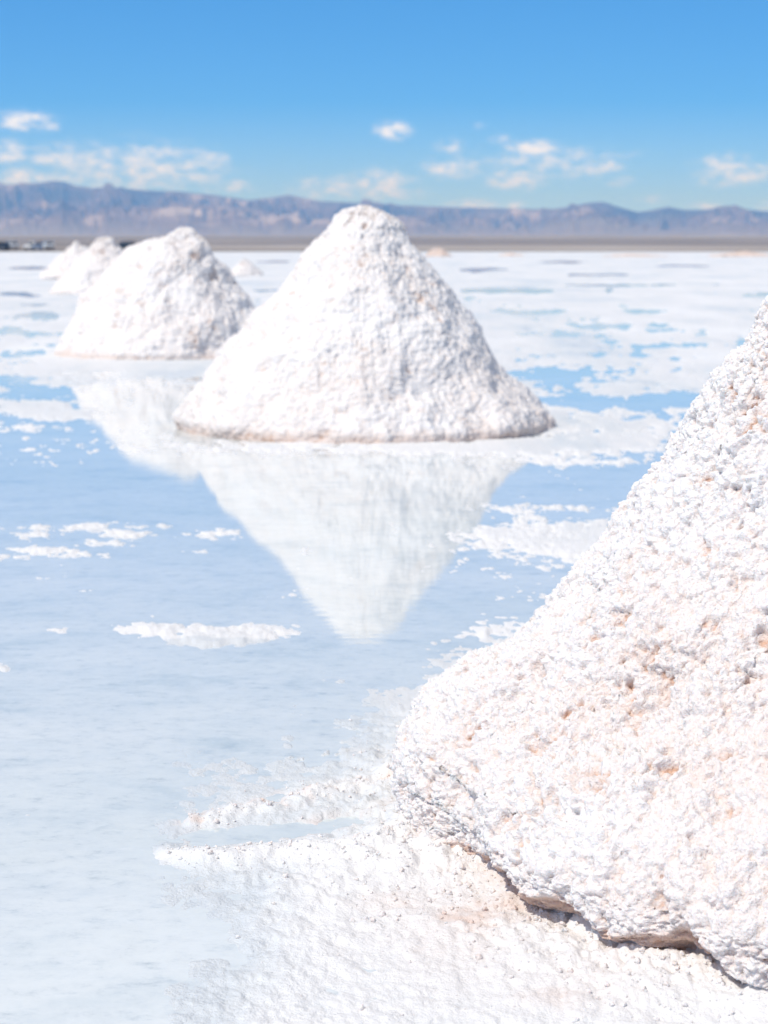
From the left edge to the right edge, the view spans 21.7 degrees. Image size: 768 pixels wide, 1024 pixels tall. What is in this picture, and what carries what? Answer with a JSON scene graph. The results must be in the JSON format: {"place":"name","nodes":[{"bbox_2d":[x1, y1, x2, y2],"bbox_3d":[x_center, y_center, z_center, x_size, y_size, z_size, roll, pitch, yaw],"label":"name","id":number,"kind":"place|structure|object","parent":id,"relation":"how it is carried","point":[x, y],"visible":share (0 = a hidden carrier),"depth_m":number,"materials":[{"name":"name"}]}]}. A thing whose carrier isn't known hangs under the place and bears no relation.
{"place":"outdoors","nodes":[
{"label":"outdoors","id":0,"kind":"place"},
{"bbox_2d":[0,260,767,1023],"bbox_3d":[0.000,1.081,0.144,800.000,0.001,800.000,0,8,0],"label":"water","id":1,"kind":"structure","parent":0,"point":[102,722],"depth_m":5.92,"materials":[{"name":"liquid"}]},
{"bbox_2d":[0,252,767,1023],"bbox_3d":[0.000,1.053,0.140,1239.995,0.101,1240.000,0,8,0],"label":"salt flat","id":2,"kind":"structure","parent":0,"point":[300,926],"depth_m":3.93,"materials":[{"name":"white"}]},
{"bbox_2d":[0,242,10,250],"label":"off road vehicle","id":3,"kind":"object","parent":2,"relation":"on","point":[5,246],"visible":0.96,"depth_m":395.24,"materials":[{"name":"paint"}]},
{"bbox_2d":[23,241,42,250],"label":"off road vehicle","id":4,"kind":"object","parent":2,"relation":"on","point":[32,246],"visible":1,"depth_m":400.69,"materials":[{"name":"white paint"}]},
{"bbox_2d":[39,240,88,278],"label":"salt pile","id":5,"kind":"object","parent":2,"relation":"on","point":[59,265],"visible":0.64,"depth_m":65.96,"materials":[{"name":"white"}]},
{"bbox_2d":[50,237,122,293],"bbox_3d":[-6.506,-5.755,46.727,2.660,1.336,2.677,0,8,0],"label":"salt pile","id":6,"kind":"object","parent":2,"relation":"on","point":[88,267],"visible":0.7,"depth_m":46.05,"materials":[{"name":"white"}]},
{"bbox_2d":[118,241,135,249],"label":"off road vehicle","id":7,"kind":"object","parent":2,"relation":"on","point":[123,245],"visible":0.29,"depth_m":405.36,"materials":[{"name":"paint"}]},
{"bbox_2d":[54,227,254,359],"bbox_3d":[-2.176,-2.238,20.273,2.345,1.301,2.386,0,8,0],"label":"salt pile","id":8,"kind":"object","parent":2,"relation":"on","point":[179,293],"visible":0.93,"depth_m":19.61,"materials":[{"name":"white"}]},
{"bbox_2d":[231,258,262,275],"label":"salt pile","id":9,"kind":"object","parent":2,"relation":"on","point":[246,267],"visible":0.95,"depth_m":74.19,"materials":[{"name":"white"}]},
{"bbox_2d":[173,205,555,443],"bbox_3d":[-0.116,-1.187,12.134,2.321,1.340,2.330,0,8,0],"label":"salt pile","id":10,"kind":"object","parent":2,"relation":"on","point":[362,325],"visible":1,"depth_m":11.48,"materials":[{"name":"white"}]},
{"bbox_2d":[425,248,451,255],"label":"earth mound","id":11,"kind":"object","parent":2,"relation":"on","point":[437,252],"visible":0.95,"depth_m":208.73,"materials":[{"name":"white"}]},
{"bbox_2d":[162,703,767,1023],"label":"salt crumbs","id":12,"kind":"object","parent":2,"relation":"on","point":[408,835],"visible":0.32,"depth_m":3.30,"materials":[{"name":"white"}]},
{"bbox_2d":[499,253,523,255],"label":"earth mound","id":13,"kind":"object","parent":2,"relation":"on","point":[510,254],"visible":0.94,"depth_m":218.98,"materials":[{"name":"white"}]},
{"bbox_2d":[389,295,767,991],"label":"salt pile","id":14,"kind":"object","parent":2,"relation":"on","point":[589,741],"visible":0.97,"depth_m":3.42,"materials":[{"name":"white"}]},
{"bbox_2d":[602,253,668,256],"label":"earth mound","id":15,"kind":"object","parent":2,"relation":"on","point":[632,255],"visible":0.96,"depth_m":207.37,"materials":[{"name":"white"}]},
{"bbox_2d":[708,251,767,256],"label":"earth mound","id":16,"kind":"object","parent":2,"relation":"on","point":[744,254],"visible":0.97,"depth_m":207.37,"materials":[{"name":"white"}]},
{"bbox_2d":[0,181,767,234],"bbox_3d":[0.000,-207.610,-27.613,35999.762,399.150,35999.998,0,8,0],"label":"hills","id":17,"kind":"structure","parent":0,"point":[54,208],"depth_m":9778.98,"materials":[{"name":"purple stone"}]},
{"bbox_2d":[0,235,767,251],"bbox_3d":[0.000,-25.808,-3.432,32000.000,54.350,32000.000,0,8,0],"label":"distant flat land","id":18,"kind":"structure","parent":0,"point":[518,243],"depth_m":1683.13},
{"bbox_2d":[8,240,18,249],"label":"off road vehicle","id":19,"kind":"object","parent":18,"relation":"on","point":[14,244],"visible":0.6,"depth_m":419.30,"materials":[{"name":"white paint"}]},
{"bbox_2d":[42,240,54,249],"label":"off road vehicle","id":20,"kind":"object","parent":18,"relation":"on","point":[49,244],"visible":0.77,"depth_m":409.40,"materials":[{"name":"white paint"}]},
{"bbox_2d":[0,0,767,211],"label":"sky","id":21,"kind":"structure","parent":0,"point":[634,105],"materials":[{"name":"blue"}]}
]}

